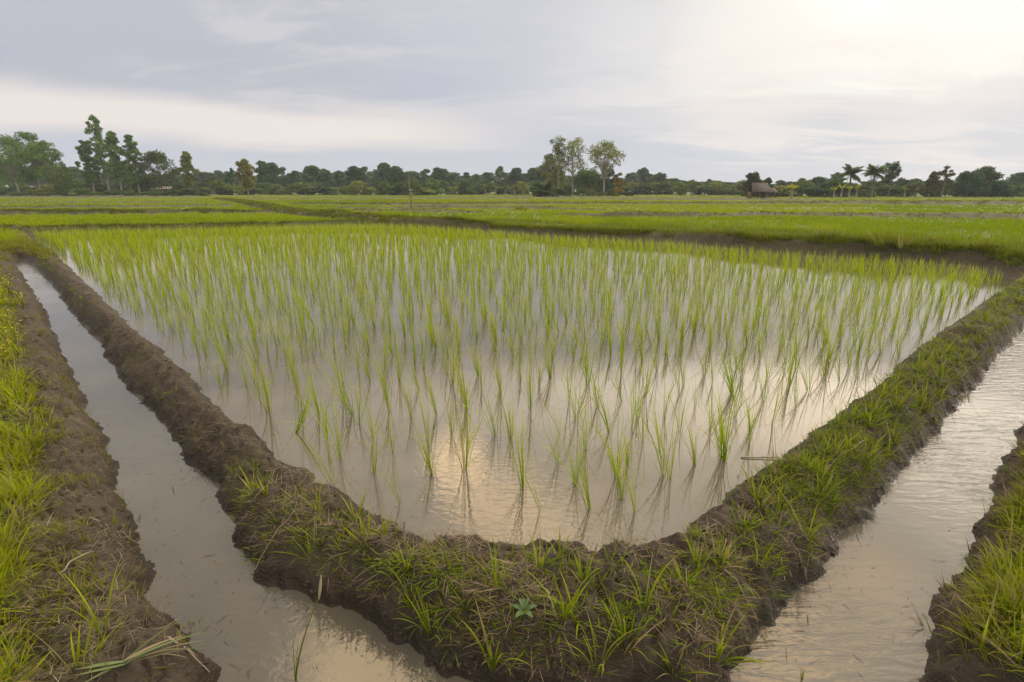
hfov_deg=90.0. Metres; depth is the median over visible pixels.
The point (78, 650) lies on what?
grass tuft
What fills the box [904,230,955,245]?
grass hummock
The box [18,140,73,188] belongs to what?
tree
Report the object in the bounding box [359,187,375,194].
bush
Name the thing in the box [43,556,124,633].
grass tuft
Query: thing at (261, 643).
ditch water
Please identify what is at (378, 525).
dead straw
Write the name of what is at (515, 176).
treeline tree
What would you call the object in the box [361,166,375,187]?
treeline tree
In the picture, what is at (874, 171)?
coconut palm
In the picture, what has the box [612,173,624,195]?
bushy tree
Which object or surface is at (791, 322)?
rice seedling
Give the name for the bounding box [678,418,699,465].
rice seedling
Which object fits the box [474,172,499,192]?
tree
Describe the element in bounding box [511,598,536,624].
broadleaf weed
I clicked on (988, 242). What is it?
grass hummock
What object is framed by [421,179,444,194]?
bush
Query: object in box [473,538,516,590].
grass tuft
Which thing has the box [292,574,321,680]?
reed
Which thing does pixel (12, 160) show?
tree
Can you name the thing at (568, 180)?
tree
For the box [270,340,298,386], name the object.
rice seedling
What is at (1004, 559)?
grass tuft
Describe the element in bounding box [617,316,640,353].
rice seedling
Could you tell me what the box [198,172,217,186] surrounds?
treeline tree
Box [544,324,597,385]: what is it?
rice seedling
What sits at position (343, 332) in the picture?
rice seedling
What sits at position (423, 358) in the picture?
rice seedling
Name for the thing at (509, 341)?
rice seedling
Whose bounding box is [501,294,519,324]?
rice seedling
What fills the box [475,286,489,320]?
rice seedling
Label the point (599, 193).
bush
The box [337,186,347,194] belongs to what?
bush
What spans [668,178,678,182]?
treeline tree
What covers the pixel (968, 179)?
tree
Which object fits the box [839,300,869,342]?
rice seedling
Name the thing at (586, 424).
rice seedling
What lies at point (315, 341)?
rice seedling
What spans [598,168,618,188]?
tree
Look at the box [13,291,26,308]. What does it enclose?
yellow weed
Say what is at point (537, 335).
rice seedling
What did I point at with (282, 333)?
rice seedling
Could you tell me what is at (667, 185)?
bush
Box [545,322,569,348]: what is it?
rice seedling
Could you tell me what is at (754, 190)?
thatched hut
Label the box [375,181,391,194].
bush
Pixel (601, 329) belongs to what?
rice seedling
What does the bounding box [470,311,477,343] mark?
rice seedling
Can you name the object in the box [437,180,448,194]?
bush
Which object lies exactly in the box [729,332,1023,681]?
ditch water
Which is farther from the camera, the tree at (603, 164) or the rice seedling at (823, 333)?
the tree at (603, 164)
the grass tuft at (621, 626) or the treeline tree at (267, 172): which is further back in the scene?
the treeline tree at (267, 172)
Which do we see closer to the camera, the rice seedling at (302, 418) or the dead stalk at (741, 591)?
the dead stalk at (741, 591)
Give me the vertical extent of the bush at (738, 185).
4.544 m
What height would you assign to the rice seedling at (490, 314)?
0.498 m
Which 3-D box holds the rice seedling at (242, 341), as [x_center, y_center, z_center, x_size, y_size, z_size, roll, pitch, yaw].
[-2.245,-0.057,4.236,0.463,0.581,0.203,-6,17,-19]
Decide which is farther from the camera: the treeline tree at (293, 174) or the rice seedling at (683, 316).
the treeline tree at (293, 174)
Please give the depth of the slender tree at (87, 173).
120.40 m
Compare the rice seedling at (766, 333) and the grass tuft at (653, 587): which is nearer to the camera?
the grass tuft at (653, 587)
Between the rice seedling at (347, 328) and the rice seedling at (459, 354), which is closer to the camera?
the rice seedling at (459, 354)
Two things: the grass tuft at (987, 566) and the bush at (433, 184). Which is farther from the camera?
the bush at (433, 184)
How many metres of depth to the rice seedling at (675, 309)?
5.52 m
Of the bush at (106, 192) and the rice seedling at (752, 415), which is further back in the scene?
the bush at (106, 192)
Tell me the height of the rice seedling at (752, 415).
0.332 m
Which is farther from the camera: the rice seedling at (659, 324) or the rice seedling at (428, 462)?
the rice seedling at (659, 324)
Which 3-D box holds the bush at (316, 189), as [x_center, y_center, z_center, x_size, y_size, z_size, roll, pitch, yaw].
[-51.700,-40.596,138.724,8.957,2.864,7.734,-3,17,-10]
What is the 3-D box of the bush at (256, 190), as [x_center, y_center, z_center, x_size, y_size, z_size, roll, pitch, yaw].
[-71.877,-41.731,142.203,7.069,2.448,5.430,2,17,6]
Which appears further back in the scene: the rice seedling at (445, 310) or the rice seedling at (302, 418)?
the rice seedling at (445, 310)
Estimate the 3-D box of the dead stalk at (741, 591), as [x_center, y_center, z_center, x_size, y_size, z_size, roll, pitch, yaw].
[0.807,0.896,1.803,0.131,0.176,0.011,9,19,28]
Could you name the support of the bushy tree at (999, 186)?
on the ground at (178, 667)
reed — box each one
[177,613,203,627]
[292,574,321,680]
[911,601,924,629]
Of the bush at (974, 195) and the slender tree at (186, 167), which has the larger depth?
the slender tree at (186, 167)
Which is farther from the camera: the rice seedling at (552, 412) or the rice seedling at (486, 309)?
the rice seedling at (486, 309)
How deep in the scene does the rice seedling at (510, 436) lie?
2.98 m
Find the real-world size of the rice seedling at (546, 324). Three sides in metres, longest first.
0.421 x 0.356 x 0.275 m
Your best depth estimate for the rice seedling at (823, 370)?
3.90 m
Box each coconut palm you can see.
[826,174,847,196]
[837,164,863,196]
[861,164,888,197]
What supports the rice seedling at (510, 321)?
on the paddy water at (487, 497)
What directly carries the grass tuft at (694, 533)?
on the bund
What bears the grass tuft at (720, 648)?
on the bund
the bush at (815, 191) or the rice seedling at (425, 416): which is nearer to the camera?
the rice seedling at (425, 416)
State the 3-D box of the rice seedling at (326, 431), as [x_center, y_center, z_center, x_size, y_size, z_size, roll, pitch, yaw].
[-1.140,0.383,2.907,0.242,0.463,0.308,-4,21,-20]
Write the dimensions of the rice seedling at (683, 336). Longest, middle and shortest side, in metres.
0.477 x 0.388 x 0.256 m
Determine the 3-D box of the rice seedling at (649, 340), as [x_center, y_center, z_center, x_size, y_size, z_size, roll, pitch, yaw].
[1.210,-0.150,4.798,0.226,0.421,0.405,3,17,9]
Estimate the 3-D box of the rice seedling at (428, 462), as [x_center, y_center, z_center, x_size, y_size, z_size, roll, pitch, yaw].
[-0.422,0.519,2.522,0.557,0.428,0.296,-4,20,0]
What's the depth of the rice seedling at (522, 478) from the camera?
2.46 m
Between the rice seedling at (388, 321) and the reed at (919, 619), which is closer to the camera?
the reed at (919, 619)
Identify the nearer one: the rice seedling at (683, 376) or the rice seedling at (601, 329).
the rice seedling at (683, 376)
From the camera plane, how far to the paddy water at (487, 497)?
4.01 m
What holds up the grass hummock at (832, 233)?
on the ground at (178, 667)
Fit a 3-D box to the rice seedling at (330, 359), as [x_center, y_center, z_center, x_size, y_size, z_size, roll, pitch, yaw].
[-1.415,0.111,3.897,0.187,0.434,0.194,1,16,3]
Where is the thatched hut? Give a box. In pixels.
[745,183,777,198]
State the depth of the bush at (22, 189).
134.48 m
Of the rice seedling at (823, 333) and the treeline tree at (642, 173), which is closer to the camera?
the rice seedling at (823, 333)
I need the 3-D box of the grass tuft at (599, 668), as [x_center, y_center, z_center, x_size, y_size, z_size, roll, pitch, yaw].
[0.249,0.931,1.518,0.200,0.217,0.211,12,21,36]
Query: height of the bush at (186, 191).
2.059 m
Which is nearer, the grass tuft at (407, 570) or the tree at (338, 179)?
the grass tuft at (407, 570)
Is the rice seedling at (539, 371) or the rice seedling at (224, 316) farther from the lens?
the rice seedling at (224, 316)
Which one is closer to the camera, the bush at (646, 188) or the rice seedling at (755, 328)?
the rice seedling at (755, 328)
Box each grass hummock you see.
[512,205,528,209]
[811,226,851,237]
[862,227,919,247]
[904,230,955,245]
[969,236,1022,248]
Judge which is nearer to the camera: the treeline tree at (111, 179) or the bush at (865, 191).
the bush at (865, 191)
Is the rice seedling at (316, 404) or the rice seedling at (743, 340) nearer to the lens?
the rice seedling at (316, 404)
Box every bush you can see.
[0,189,20,195]
[5,182,29,190]
[5,192,26,195]
[14,186,36,191]
[22,189,44,195]
[33,184,66,194]
[40,191,58,195]
[55,184,74,192]
[68,187,98,195]
[73,180,100,188]
[83,184,120,194]
[101,190,116,195]
[114,190,133,195]
[123,182,141,190]
[126,192,139,195]
[140,191,159,195]
[151,191,169,195]
[165,180,197,189]
[167,189,180,195]
[175,188,198,195]
[181,187,209,194]
[190,192,211,195]
[202,180,233,194]
[214,186,235,194]
[232,184,255,194]
[243,187,268,193]
[254,182,272,194]
[265,184,282,194]
[274,188,298,194]
[282,182,314,194]
[296,182,316,194]
[306,186,338,194]
[321,187,340,194]
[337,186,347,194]
[343,180,374,194]
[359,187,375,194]
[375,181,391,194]
[387,182,406,194]
[401,180,426,194]
[411,187,435,194]
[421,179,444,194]
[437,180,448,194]
[444,186,469,194]
[457,180,475,194]
[470,183,487,194]
[478,183,502,194]
[492,187,511,194]
[506,186,520,194]
[510,181,530,194]
[525,181,543,194]
[556,188,569,195]
[561,184,574,194]
[576,188,584,195]
[586,189,595,195]
[594,192,604,195]
[605,189,614,195]
[621,187,629,194]
[623,182,639,194]
[624,191,633,195]
[630,183,654,194]
[648,182,671,194]
[653,181,676,194]
[671,181,689,194]
[684,180,703,194]
[692,185,724,194]
[707,182,722,194]
[715,185,738,194]
[731,179,744,194]
[739,179,765,196]
[765,185,797,196]
[786,180,815,196]
[802,186,832,196]
[806,181,828,195]
[826,178,844,196]
[835,182,861,196]
[844,184,876,196]
[865,179,882,195]
[877,185,900,196]
[895,182,935,196]
[920,188,940,196]
[923,183,947,196]
[946,182,970,196]
[965,187,982,196]
[969,187,989,196]
[1008,185,1023,196]
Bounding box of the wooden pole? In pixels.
[408,173,411,208]
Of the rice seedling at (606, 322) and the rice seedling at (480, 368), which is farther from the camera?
the rice seedling at (606, 322)
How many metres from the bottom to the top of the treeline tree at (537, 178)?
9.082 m
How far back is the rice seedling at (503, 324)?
5.30 m
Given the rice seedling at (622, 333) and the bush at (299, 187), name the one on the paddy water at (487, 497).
the rice seedling at (622, 333)
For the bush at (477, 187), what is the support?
on the ground at (178, 667)
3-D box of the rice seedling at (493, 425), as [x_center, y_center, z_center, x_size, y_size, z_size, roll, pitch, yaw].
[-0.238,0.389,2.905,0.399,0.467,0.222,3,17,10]
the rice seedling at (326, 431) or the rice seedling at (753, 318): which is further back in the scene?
the rice seedling at (753, 318)
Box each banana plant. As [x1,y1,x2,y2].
[788,183,798,198]
[831,186,839,197]
[839,183,848,197]
[846,186,852,197]
[855,184,861,196]
[902,186,909,197]
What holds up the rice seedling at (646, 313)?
on the paddy water at (487, 497)
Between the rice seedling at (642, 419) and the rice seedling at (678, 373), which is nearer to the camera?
the rice seedling at (642, 419)
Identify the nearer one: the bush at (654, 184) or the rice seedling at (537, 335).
the rice seedling at (537, 335)
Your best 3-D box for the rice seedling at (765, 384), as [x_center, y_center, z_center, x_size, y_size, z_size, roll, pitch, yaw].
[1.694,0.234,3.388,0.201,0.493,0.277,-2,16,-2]
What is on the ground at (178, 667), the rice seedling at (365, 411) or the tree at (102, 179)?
the tree at (102, 179)
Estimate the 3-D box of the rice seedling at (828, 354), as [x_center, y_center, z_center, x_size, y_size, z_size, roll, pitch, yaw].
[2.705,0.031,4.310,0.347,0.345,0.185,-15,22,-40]
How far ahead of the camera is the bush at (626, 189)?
141.31 m
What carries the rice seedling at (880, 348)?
on the paddy water at (487, 497)
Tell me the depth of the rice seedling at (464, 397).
3.37 m
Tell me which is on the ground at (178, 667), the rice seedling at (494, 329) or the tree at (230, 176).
the tree at (230, 176)
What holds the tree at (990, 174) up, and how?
on the ground at (178, 667)
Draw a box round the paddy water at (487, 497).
[27,227,1018,551]
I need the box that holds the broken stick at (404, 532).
[403,522,405,546]
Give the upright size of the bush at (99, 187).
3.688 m
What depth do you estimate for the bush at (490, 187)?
152.09 m
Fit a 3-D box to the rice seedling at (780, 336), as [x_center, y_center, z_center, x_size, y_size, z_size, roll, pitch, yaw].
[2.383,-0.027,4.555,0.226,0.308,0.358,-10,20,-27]
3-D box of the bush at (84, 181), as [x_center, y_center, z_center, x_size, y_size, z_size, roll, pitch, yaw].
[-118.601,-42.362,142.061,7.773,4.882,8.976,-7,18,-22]
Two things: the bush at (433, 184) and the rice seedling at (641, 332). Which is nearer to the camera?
the rice seedling at (641, 332)
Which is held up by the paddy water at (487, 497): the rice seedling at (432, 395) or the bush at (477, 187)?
the rice seedling at (432, 395)
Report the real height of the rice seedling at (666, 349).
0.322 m
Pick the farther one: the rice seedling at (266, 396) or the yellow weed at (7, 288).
the yellow weed at (7, 288)
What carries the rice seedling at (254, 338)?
on the paddy water at (487, 497)
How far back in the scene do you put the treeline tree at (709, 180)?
182.30 m
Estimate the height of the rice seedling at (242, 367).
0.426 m
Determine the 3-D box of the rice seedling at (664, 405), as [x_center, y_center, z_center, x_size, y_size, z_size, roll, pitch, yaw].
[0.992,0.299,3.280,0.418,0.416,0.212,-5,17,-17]
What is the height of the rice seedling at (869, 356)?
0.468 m
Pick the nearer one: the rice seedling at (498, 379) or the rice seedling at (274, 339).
the rice seedling at (498, 379)
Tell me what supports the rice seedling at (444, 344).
on the paddy water at (487, 497)
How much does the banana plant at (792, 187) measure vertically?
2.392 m
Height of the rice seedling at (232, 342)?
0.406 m
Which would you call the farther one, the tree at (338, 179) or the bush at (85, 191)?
the tree at (338, 179)
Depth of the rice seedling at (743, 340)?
4.24 m
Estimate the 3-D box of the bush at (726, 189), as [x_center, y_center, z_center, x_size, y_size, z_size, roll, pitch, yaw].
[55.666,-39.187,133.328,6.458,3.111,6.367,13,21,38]
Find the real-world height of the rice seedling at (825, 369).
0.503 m
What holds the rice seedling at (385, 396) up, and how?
on the paddy water at (487, 497)
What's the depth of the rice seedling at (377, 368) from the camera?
3.66 m
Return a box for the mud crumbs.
[0,301,1021,681]
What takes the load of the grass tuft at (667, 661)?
on the bund
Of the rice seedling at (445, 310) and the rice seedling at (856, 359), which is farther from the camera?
the rice seedling at (445, 310)
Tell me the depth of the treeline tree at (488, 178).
168.40 m
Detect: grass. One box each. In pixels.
[0,195,1023,274]
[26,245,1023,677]
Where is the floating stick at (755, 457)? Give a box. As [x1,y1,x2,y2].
[741,456,778,457]
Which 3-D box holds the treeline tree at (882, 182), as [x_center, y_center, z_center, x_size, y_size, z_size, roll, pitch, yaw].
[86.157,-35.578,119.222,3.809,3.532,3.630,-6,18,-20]
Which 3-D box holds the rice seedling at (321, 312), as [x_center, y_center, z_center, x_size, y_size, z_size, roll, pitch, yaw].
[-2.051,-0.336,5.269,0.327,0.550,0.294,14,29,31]
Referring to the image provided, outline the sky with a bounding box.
[0,0,1023,190]
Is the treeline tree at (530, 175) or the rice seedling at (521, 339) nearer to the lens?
the rice seedling at (521, 339)
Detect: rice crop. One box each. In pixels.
[0,195,1023,244]
[33,221,1002,342]
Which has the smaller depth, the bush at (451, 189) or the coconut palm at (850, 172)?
the coconut palm at (850, 172)
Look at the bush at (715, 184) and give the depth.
138.54 m
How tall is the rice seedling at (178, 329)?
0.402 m
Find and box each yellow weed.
[0,273,14,294]
[0,309,12,325]
[0,320,24,346]
[0,340,11,365]
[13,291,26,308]
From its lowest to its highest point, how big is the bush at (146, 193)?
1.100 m
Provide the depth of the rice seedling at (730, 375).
3.54 m
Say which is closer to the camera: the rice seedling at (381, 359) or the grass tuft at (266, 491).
the grass tuft at (266, 491)
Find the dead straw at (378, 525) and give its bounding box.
[0,289,1023,681]
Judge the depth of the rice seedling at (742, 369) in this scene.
3.90 m
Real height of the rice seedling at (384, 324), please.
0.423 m
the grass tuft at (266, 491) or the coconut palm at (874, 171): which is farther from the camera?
the coconut palm at (874, 171)
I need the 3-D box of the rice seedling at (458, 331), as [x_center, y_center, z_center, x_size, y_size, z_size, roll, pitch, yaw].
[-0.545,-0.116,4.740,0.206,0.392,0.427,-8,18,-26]
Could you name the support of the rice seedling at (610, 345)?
on the paddy water at (487, 497)
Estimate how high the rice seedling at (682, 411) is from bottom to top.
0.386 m
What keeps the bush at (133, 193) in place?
on the ground at (178, 667)
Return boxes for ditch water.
[15,258,472,681]
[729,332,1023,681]
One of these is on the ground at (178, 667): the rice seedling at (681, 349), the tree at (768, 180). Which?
the tree at (768, 180)
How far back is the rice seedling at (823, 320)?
4.88 m
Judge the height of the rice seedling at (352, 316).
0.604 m
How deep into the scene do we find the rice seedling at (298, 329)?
4.72 m
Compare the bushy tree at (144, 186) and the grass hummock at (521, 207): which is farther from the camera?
the bushy tree at (144, 186)
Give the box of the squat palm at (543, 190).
[529,179,558,196]
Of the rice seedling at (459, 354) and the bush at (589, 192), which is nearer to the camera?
the rice seedling at (459, 354)
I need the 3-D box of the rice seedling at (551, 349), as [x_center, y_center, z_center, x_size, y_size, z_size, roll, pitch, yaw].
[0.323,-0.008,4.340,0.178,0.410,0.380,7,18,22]
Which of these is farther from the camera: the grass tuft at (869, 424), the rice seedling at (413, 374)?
the rice seedling at (413, 374)
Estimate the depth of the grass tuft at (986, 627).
1.55 m
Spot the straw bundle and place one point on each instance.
(150, 652)
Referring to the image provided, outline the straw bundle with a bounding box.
[74,622,204,681]
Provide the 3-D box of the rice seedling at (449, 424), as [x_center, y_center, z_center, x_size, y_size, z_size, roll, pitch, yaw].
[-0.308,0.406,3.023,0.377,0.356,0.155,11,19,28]
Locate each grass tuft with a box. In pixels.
[0,464,43,502]
[30,600,125,675]
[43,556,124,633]
[254,474,273,496]
[298,517,334,548]
[325,530,356,563]
[388,540,423,572]
[393,567,441,612]
[395,588,455,641]
[445,576,482,615]
[458,593,530,671]
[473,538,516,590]
[536,569,601,637]
[554,607,637,676]
[588,594,664,659]
[624,547,680,612]
[649,643,719,681]
[686,520,713,536]
[690,582,739,629]
[697,604,778,670]
[753,534,777,569]
[807,484,845,503]
[858,409,889,427]
[911,358,936,372]
[969,532,1022,577]
[970,540,1023,584]
[978,575,1023,657]
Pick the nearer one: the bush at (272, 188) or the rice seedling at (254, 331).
the rice seedling at (254, 331)
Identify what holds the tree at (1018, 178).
on the ground at (178, 667)
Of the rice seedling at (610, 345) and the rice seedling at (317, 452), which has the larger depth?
the rice seedling at (610, 345)
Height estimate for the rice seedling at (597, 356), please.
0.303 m
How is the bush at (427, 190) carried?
on the ground at (178, 667)
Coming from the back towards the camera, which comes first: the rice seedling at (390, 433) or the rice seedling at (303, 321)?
the rice seedling at (303, 321)
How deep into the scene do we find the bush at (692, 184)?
138.88 m
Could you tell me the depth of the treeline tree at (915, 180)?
121.59 m
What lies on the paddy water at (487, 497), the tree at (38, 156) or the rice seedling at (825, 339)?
the rice seedling at (825, 339)
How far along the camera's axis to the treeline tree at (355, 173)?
168.29 m
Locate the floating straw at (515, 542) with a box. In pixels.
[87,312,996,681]
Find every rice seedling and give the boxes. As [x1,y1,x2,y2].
[149,306,187,343]
[184,304,199,355]
[185,326,206,355]
[190,304,224,344]
[195,351,220,385]
[196,305,228,363]
[208,327,233,373]
[210,288,234,337]
[215,304,267,361]
[215,315,229,341]
[215,335,292,413]
[223,320,237,353]
[226,309,243,344]
[227,334,257,386]
[234,332,255,374]
[237,295,255,340]
[242,351,263,396]
[248,317,259,350]
[254,335,302,406]
[255,304,290,346]
[255,305,297,357]
[255,310,269,355]
[262,329,302,372]
[265,362,344,433]
[268,288,279,338]
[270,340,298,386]
[274,283,314,326]
[281,358,374,459]
[281,394,334,484]
[285,324,304,364]
[292,375,332,441]
[293,350,322,414]
[294,292,308,336]
[294,328,308,359]
[295,304,302,346]
[295,308,331,353]
[302,318,316,343]
[308,329,363,399]
[310,299,325,345]
[310,356,372,437]
[311,351,353,412]
[313,287,327,327]
[316,339,337,373]
[318,298,354,335]
[319,405,412,473]
[324,334,401,411]
[330,301,356,329]
[336,311,347,347]
[338,279,358,323]
[341,315,349,340]
[341,329,360,367]
[347,288,380,323]
[349,341,370,380]
[350,291,369,332]
[353,366,374,423]
[354,307,383,349]
[357,320,369,355]
[357,338,392,372]
[361,337,386,389]
[367,450,400,503]
[369,309,387,336]
[369,323,416,380]
[369,403,405,453]
[374,409,458,475]
[380,327,394,362]
[382,306,395,333]
[383,329,395,355]
[390,350,423,418]
[394,283,430,336]
[397,358,418,388]
[400,368,436,445]
[402,375,516,470]
[406,296,411,321]
[409,329,419,362]
[411,311,428,344]
[414,320,483,385]
[417,279,450,324]
[417,321,440,369]
[417,356,436,413]
[418,307,444,352]
[419,285,433,316]
[421,296,454,347]
[424,311,463,357]
[428,320,450,356]
[435,295,448,319]
[438,378,501,434]
[440,343,448,373]
[440,385,468,433]
[445,313,471,344]
[447,292,481,336]
[447,351,489,410]
[448,353,463,393]
[453,341,498,389]
[454,355,511,403]
[458,275,472,318]
[461,336,480,375]
[462,310,496,351]
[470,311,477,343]
[473,399,532,488]
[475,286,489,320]
[477,294,497,334]
[479,288,492,318]
[480,307,499,341]
[486,297,513,329]
[490,357,506,388]
[492,312,512,348]
[492,340,523,378]
[493,386,516,438]
[494,323,533,361]
[495,313,517,356]
[498,298,513,330]
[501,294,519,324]
[503,298,526,341]
[505,346,545,408]
[509,316,582,378]
[516,441,540,509]
[518,292,533,319]
[518,395,574,462]
[521,288,533,323]
[525,335,536,369]
[528,306,552,352]
[528,341,554,386]
[528,416,592,509]
[532,383,560,433]
[540,311,551,334]
[541,288,560,322]
[544,319,561,359]
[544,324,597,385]
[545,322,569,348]
[547,313,556,342]
[547,345,608,421]
[550,383,663,477]
[552,278,577,322]
[552,363,618,450]
[557,331,576,400]
[560,287,581,324]
[560,417,591,483]
[561,297,591,337]
[564,328,585,351]
[566,320,579,357]
[574,358,607,406]
[575,336,589,365]
[581,310,643,375]
[583,342,604,366]
[584,293,603,324]
[585,311,630,354]
[585,316,595,357]
[586,372,630,434]
[590,435,659,498]
[594,312,604,341]
[596,313,629,347]
[599,297,612,337]
[599,437,648,513]
[603,349,640,400]
[605,385,676,477]
[610,343,655,396]
[613,303,629,332]
[614,292,631,330]
[616,389,650,442]
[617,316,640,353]
[618,427,630,465]
[622,289,633,320]
[622,365,651,425]
[622,380,646,418]
[626,403,678,482]
[630,313,651,344]
[632,306,648,340]
[635,312,646,360]
[637,349,651,381]
[641,316,665,371]
[643,295,649,323]
[646,291,678,339]
[648,367,692,417]
[652,290,662,323]
[654,334,677,360]
[660,334,691,393]
[662,380,690,431]
[663,312,682,353]
[664,287,680,324]
[671,322,679,352]
[672,291,714,338]
[674,299,700,335]
[675,311,689,355]
[676,309,689,338]
[677,345,687,385]
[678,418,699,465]
[679,374,698,407]
[685,304,719,355]
[688,375,720,431]
[690,293,702,324]
[691,336,713,375]
[692,293,706,330]
[694,300,724,341]
[695,378,761,461]
[698,305,726,333]
[699,358,717,382]
[700,386,737,459]
[701,327,756,394]
[711,310,746,346]
[715,338,751,399]
[716,361,757,416]
[717,277,768,328]
[717,396,781,445]
[726,304,760,351]
[727,332,744,368]
[728,391,777,430]
[729,291,764,343]
[733,306,755,363]
[736,336,759,380]
[747,291,772,337]
[747,295,762,329]
[750,318,773,360]
[751,316,768,344]
[752,347,777,402]
[756,335,787,379]
[762,307,772,336]
[763,302,805,368]
[763,322,783,351]
[764,330,804,360]
[768,363,805,422]
[772,306,807,358]
[773,337,839,391]
[774,338,816,387]
[777,330,801,374]
[779,365,804,406]
[783,303,799,335]
[798,319,848,374]
[800,308,814,341]
[809,339,826,379]
[812,299,848,341]
[820,316,836,354]
[820,319,833,347]
[826,295,854,346]
[827,330,842,360]
[827,344,851,383]
[836,320,865,369]
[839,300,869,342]
[842,324,870,378]
[857,298,881,351]
[863,328,894,362]
[868,308,904,352]
[890,321,906,356]
[915,298,935,334]
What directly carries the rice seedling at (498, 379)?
on the paddy water at (487, 497)
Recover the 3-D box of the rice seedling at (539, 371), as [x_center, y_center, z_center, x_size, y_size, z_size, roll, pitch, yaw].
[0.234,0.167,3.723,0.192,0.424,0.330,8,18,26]
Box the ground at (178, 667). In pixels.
[0,191,1023,681]
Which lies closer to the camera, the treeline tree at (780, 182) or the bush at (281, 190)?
the treeline tree at (780, 182)
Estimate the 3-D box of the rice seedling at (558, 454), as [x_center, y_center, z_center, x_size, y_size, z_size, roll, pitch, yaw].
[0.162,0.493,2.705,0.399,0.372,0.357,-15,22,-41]
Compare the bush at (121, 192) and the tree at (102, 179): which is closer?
the bush at (121, 192)
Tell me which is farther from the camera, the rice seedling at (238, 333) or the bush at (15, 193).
the bush at (15, 193)
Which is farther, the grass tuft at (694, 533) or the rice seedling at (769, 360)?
the rice seedling at (769, 360)
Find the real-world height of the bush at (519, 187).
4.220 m
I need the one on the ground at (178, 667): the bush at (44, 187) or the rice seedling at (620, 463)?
the bush at (44, 187)
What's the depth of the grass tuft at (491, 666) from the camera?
1.60 m
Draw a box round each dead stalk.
[59,551,92,573]
[89,516,139,543]
[168,636,209,672]
[255,509,294,568]
[541,586,557,619]
[724,569,757,621]
[773,483,807,539]
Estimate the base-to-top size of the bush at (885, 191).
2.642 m
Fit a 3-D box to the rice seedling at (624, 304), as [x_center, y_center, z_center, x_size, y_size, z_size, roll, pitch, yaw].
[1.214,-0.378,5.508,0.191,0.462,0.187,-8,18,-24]
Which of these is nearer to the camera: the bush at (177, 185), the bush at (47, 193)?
the bush at (47, 193)
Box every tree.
[0,133,36,191]
[0,162,33,184]
[2,131,62,188]
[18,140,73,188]
[27,165,40,185]
[38,172,50,185]
[44,165,85,195]
[45,153,68,176]
[64,166,90,180]
[75,140,100,191]
[84,114,113,194]
[99,173,109,183]
[102,130,129,195]
[102,175,129,186]
[108,165,129,182]
[120,134,146,192]
[131,173,159,192]
[134,149,179,190]
[177,151,198,187]
[193,170,204,186]
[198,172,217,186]
[213,170,228,183]
[224,168,239,185]
[234,159,256,195]
[253,159,279,183]
[274,166,290,187]
[287,172,314,182]
[288,170,303,182]
[302,165,324,186]
[318,168,335,187]
[327,172,353,186]
[332,170,346,187]
[344,166,367,185]
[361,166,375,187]
[372,162,390,184]
[387,165,408,184]
[406,171,420,179]
[415,169,432,182]
[430,167,448,193]
[445,173,459,187]
[447,172,465,192]
[460,172,472,182]
[470,173,480,184]
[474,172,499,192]
[478,172,493,193]
[494,166,507,186]
[506,168,525,185]
[523,167,536,192]
[534,165,547,182]
[535,153,559,180]
[543,167,566,189]
[546,135,569,195]
[559,137,587,195]
[562,175,583,191]
[567,168,605,191]
[585,138,625,195]
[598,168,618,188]
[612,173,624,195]
[623,172,639,185]
[636,167,649,183]
[640,174,654,183]
[651,172,668,182]
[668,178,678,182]
[702,179,714,185]
[741,171,762,191]
[764,177,773,196]
[775,180,785,185]
[810,176,826,184]
[878,180,893,185]
[882,161,904,196]
[896,179,911,185]
[910,178,922,182]
[925,171,937,196]
[936,165,955,196]
[952,170,988,196]
[974,165,1004,187]
[985,181,1013,196]
[1006,172,1023,185]
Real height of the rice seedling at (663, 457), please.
0.574 m
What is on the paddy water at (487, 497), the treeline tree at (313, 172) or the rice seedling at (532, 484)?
the rice seedling at (532, 484)
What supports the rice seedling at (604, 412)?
on the paddy water at (487, 497)
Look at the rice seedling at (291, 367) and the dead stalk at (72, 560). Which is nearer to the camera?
the dead stalk at (72, 560)
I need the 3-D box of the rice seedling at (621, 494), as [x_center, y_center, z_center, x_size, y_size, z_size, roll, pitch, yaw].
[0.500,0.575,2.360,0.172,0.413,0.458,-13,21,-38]
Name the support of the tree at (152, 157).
on the ground at (178, 667)
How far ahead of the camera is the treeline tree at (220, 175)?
188.19 m
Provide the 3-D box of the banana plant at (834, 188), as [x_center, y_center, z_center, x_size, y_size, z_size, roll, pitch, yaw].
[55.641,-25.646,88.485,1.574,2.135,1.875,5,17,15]
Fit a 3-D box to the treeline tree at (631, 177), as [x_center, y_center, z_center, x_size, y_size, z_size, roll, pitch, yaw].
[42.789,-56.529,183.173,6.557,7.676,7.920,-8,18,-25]
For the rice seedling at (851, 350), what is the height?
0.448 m
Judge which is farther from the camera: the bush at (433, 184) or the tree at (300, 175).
the tree at (300, 175)
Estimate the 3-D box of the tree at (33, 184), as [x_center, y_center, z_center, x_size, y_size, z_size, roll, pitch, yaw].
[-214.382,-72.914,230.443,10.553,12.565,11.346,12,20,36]
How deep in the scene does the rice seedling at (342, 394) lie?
3.31 m
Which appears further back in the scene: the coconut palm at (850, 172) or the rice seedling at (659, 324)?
the coconut palm at (850, 172)
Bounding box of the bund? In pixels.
[26,248,1023,681]
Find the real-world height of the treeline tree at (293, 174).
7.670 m
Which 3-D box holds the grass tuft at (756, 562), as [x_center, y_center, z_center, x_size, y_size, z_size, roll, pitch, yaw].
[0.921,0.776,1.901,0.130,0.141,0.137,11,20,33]

